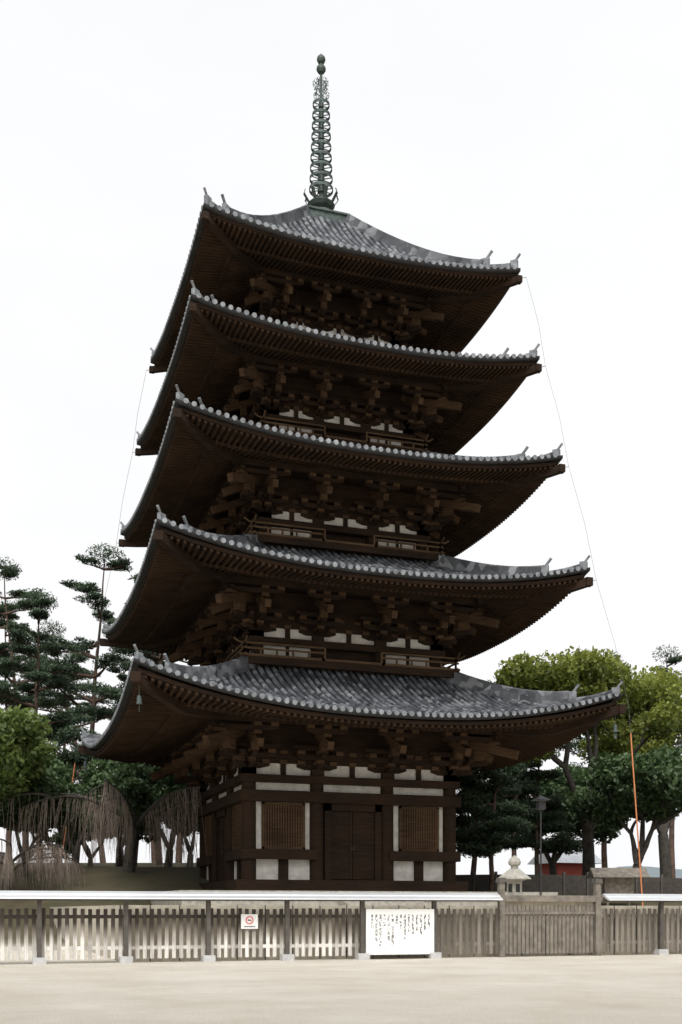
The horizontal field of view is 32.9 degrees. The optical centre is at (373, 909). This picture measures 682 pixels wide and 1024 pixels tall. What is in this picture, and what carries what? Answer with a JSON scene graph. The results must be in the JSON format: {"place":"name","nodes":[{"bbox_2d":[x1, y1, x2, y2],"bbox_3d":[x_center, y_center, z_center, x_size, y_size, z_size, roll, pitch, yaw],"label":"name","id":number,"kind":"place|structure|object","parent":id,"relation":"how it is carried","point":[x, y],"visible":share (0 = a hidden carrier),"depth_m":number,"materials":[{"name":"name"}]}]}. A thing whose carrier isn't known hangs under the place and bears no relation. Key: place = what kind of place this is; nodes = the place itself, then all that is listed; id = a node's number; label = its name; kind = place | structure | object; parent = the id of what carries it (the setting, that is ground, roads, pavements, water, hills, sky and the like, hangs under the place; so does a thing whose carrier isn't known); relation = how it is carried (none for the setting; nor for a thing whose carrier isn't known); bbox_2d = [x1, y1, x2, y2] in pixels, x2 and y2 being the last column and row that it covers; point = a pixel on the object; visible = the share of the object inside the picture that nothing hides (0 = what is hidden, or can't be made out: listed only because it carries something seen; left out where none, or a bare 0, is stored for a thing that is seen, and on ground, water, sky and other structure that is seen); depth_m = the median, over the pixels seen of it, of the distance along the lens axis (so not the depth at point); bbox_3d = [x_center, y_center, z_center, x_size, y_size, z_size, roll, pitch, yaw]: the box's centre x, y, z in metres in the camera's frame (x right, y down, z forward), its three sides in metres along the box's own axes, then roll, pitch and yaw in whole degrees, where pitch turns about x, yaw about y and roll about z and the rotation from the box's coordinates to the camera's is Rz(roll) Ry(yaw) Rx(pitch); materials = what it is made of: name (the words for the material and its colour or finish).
{"place":"outdoors","nodes":[
{"label":"outdoors","id":0,"kind":"place"},
{"bbox_2d":[0,863,681,1023],"bbox_3d":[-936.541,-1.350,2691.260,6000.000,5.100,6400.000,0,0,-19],"label":"ground","id":1,"kind":"structure","parent":0,"point":[610,989],"depth_m":17.98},
{"bbox_2d":[0,598,49,844],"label":"pine","id":2,"kind":"object","parent":1,"relation":"on","point":[11,617],"visible":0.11,"depth_m":93.68,"materials":[{"name":"green plant"}]},
{"bbox_2d":[0,704,57,802],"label":"tree","id":3,"kind":"object","parent":1,"relation":"on","point":[24,747],"visible":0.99,"depth_m":48.33,"materials":[{"name":"green plant"}]},
{"bbox_2d":[0,838,84,890],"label":"weeping cherry","id":4,"kind":"object","parent":1,"relation":"on","point":[7,867],"visible":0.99,"depth_m":49.87,"materials":[{"name":"brown plant"}]},
{"bbox_2d":[3,799,83,866],"bbox_3d":[-17.846,-4.478,61.671,4.989,5.146,4.401,0,0,26],"label":"tree","id":5,"kind":"object","parent":1,"relation":"on","point":[40,829],"visible":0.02,"depth_m":61.70,"materials":[{"name":"green plant"}]},
{"bbox_2d":[0,556,93,862],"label":"pine","id":6,"kind":"object","parent":1,"relation":"on","point":[8,572],"visible":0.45,"depth_m":82.40,"materials":[{"name":"green plant"}]},
{"bbox_2d":[0,587,98,850],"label":"pine","id":7,"kind":"object","parent":1,"relation":"on","point":[63,726],"visible":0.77,"depth_m":70.31,"materials":[{"name":"green plant"}]},
{"bbox_2d":[0,767,100,876],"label":"tree","id":8,"kind":"object","parent":1,"relation":"on","point":[51,782],"visible":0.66,"depth_m":53.75,"materials":[{"name":"green plant"}]},
{"bbox_2d":[9,619,114,862],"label":"pine","id":9,"kind":"object","parent":1,"relation":"on","point":[66,704],"visible":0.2,"depth_m":103.02,"materials":[{"name":"green plant"}]},
{"bbox_2d":[9,542,132,860],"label":"pine","id":10,"kind":"object","parent":1,"relation":"on","point":[56,643],"visible":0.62,"depth_m":75.79,"materials":[{"name":"green plant"}]},
{"bbox_2d":[38,650,111,835],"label":"pine","id":11,"kind":"object","parent":1,"relation":"on","point":[76,776],"visible":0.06,"depth_m":118.34,"materials":[{"name":"green plant"}]},
{"bbox_2d":[49,800,114,866],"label":"tree","id":12,"kind":"object","parent":1,"relation":"on","point":[74,837],"visible":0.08,"depth_m":70.89,"materials":[{"name":"green plant"}]},
{"bbox_2d":[44,758,156,865],"bbox_3d":[-16.916,-5.326,65.580,8.888,6.672,5.573,0,0,5],"label":"tree","id":13,"kind":"object","parent":1,"relation":"on","point":[60,770],"visible":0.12,"depth_m":64.74,"materials":[{"name":"green plant"}]},
{"bbox_2d":[0,778,207,872],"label":"weeping cherry","id":14,"kind":"object","parent":1,"relation":"on","point":[133,821],"visible":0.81,"depth_m":53.45,"materials":[{"name":"brown plant"}]},
{"bbox_2d":[71,573,164,866],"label":"pine","id":15,"kind":"object","parent":1,"relation":"on","point":[111,694],"visible":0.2,"depth_m":70.80,"materials":[{"name":"green plant"}]},
{"bbox_2d":[81,653,165,865],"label":"pine","id":16,"kind":"object","parent":1,"relation":"on","point":[158,861],"visible":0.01,"depth_m":79.72,"materials":[{"name":"green plant"}]},
{"bbox_2d":[78,758,173,866],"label":"tree","id":17,"kind":"object","parent":1,"relation":"on","point":[97,766],"visible":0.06,"depth_m":67.25,"materials":[{"name":"green plant"}]},
{"bbox_2d":[100,652,155,862],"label":"pine","id":18,"kind":"object","parent":1,"relation":"on","point":[121,677],"visible":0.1,"depth_m":119.64,"materials":[{"name":"green plant"}]},
{"bbox_2d":[88,762,199,866],"bbox_3d":[-11.094,-5.266,62.746,8.235,6.711,8.283,0,0,-19],"label":"tree","id":19,"kind":"object","parent":1,"relation":"on","point":[133,787],"visible":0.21,"depth_m":61.50,"materials":[{"name":"green plant"}]},
{"bbox_2d":[150,782,199,866],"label":"tree","id":20,"kind":"object","parent":1,"relation":"on","point":[158,789],"visible":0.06,"depth_m":69.79,"materials":[{"name":"green plant"}]},
{"bbox_2d":[164,658,186,862],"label":"pine","id":21,"kind":"object","parent":1,"relation":"on","point":[177,848],"depth_m":91.81,"materials":[{"name":"green plant"}]},
{"bbox_2d":[0,878,681,964],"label":"fence","id":22,"kind":"object","parent":1,"relation":"on","point":[409,931],"visible":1,"depth_m":27.67,"materials":[{"name":"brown wood"}]},
{"bbox_2d":[79,54,625,891],"bbox_3d":[-2.344,-19.530,51.700,19.390,37.660,19.390,0,0,-19],"label":"pagoda","id":23,"kind":"object","parent":1,"relation":"on","point":[313,598],"visible":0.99,"depth_m":47.37,"materials":[{"name":"brown wood"}]},
{"bbox_2d":[75,277,630,759],"bbox_3d":[-2.367,-16.522,51.711,27.840,19.111,0.024,0,0,26],"label":"lightning wire","id":24,"kind":"object","parent":23,"relation":"attached to","point":[573,483],"visible":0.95,"depth_m":47.34,"materials":[{"name":"grey metal"}]},
{"bbox_2d":[150,890,557,905],"bbox_3d":[-2.072,-0.252,50.932,15.440,0.904,17.070,0,0,-19],"label":"stone platform","id":25,"kind":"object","parent":1,"relation":"on","point":[466,903],"visible":0.17,"depth_m":43.77,"materials":[{"name":"grey stone"}]},
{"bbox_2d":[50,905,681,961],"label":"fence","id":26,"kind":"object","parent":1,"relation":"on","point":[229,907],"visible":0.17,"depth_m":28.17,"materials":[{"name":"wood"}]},
{"bbox_2d":[120,905,679,961],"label":"terrace stone joints","id":27,"kind":"object","parent":26,"relation":"attached to","point":[398,908],"visible":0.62,"depth_m":28.16,"materials":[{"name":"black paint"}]},
{"bbox_2d":[498,855,530,894],"bbox_3d":[4.096,-0.840,33.506,1.100,1.480,0.953,0,0,-19],"label":"stone lantern","id":28,"kind":"object","parent":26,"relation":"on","point":[514,876],"visible":0.68,"depth_m":33.31,"materials":[{"name":"grey stone"}]},
{"bbox_2d":[508,884,519,891],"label":"lantern openings","id":29,"kind":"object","parent":28,"relation":"in","point":[509,885],"depth_m":33.31,"materials":[{"name":"black paint"}]},
{"bbox_2d":[531,795,549,894],"bbox_3d":[5.438,-1.910,37.500,0.480,3.620,0.480,0,0,-19],"label":"lamp post","id":30,"kind":"object","parent":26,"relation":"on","point":[540,803],"visible":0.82,"depth_m":37.48,"materials":[{"name":"black metal"}]},
{"bbox_2d":[456,772,530,874],"bbox_3d":[5.432,-6.035,62.465,5.468,11.278,6.770,0,0,-19],"label":"pine","id":31,"kind":"object","parent":1,"relation":"on","point":[463,821],"visible":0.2,"depth_m":61.42,"materials":[{"name":"green plant"}]},
{"bbox_2d":[456,763,537,891],"bbox_3d":[5.859,-4.752,57.762,5.245,8.812,4.584,0,0,34],"label":"pine","id":32,"kind":"object","parent":1,"relation":"on","point":[501,824],"visible":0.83,"depth_m":56.99,"materials":[{"name":"green plant"}]},
{"bbox_2d":[470,751,567,856],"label":"pine","id":33,"kind":"object","parent":1,"relation":"on","point":[514,852],"visible":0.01,"depth_m":72.33,"materials":[{"name":"green plant"}]},
{"bbox_2d":[501,747,595,874],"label":"pine","id":34,"kind":"object","parent":1,"relation":"on","point":[528,784],"visible":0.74,"depth_m":65.87,"materials":[{"name":"green plant"}]},
{"bbox_2d":[499,764,622,874],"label":"dark tree","id":35,"kind":"object","parent":1,"relation":"on","point":[558,785],"visible":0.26,"depth_m":72.13,"materials":[{"name":"green plant"}]},
{"bbox_2d":[456,871,681,895],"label":"dark fence","id":36,"kind":"object","parent":1,"relation":"on","point":[565,884],"visible":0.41,"depth_m":56.85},
{"bbox_2d":[488,645,681,874],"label":"tree","id":37,"kind":"object","parent":1,"relation":"on","point":[592,672],"visible":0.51,"depth_m":60.67,"materials":[{"name":"green plant"}]},
{"bbox_2d":[554,648,625,867],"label":"pine","id":38,"kind":"object","parent":1,"relation":"on","point":[604,863],"visible":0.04,"depth_m":81.26,"materials":[{"name":"green plant"}]},
{"bbox_2d":[587,868,649,893],"bbox_3d":[11.022,-1.254,52.000,2.500,1.250,1.700,0,0,0],"label":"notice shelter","id":39,"kind":"object","parent":1,"relation":"on","point":[618,880],"visible":0.82,"depth_m":51.75,"materials":[{"name":"brown stone"}]},
{"bbox_2d":[560,743,681,867],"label":"dark tree","id":40,"kind":"object","parent":1,"relation":"on","point":[610,801],"visible":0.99,"depth_m":57.41,"materials":[{"name":"green plant"}]},
{"bbox_2d":[577,665,681,877],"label":"tree","id":41,"kind":"object","parent":1,"relation":"on","point":[649,744],"visible":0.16,"depth_m":73.69,"materials":[{"name":"green plant"}]},
{"bbox_2d":[652,644,681,877],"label":"pine","id":42,"kind":"object","parent":1,"relation":"on","point":[671,660],"visible":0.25,"depth_m":97.93,"materials":[{"name":"green plant"}]},
{"bbox_2d":[0,0,681,874],"label":"sky","id":43,"kind":"structure","parent":0,"point":[547,132],"materials":[{"name":"white"}]},
{"bbox_2d":[62,734,643,905],"bbox_3d":[-2.535,-3.311,51.792,29.328,8.005,0.054,0,0,26],"label":"lightning conduit","id":44,"kind":"object","parent":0,"point":[635,811],"visible":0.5,"depth_m":45.62,"materials":[{"name":"orange metal"}]},
{"bbox_2d":[528,850,600,874],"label":"red building","id":45,"kind":"structure","parent":0,"point":[571,864],"depth_m":90.59,"materials":[{"name":"red paint"}]},
{"bbox_2d":[615,866,681,877],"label":"distant hills","id":46,"kind":"structure","parent":0,"point":[653,871],"depth_m":1748.86,"materials":[{"name":"grey"}]}
]}

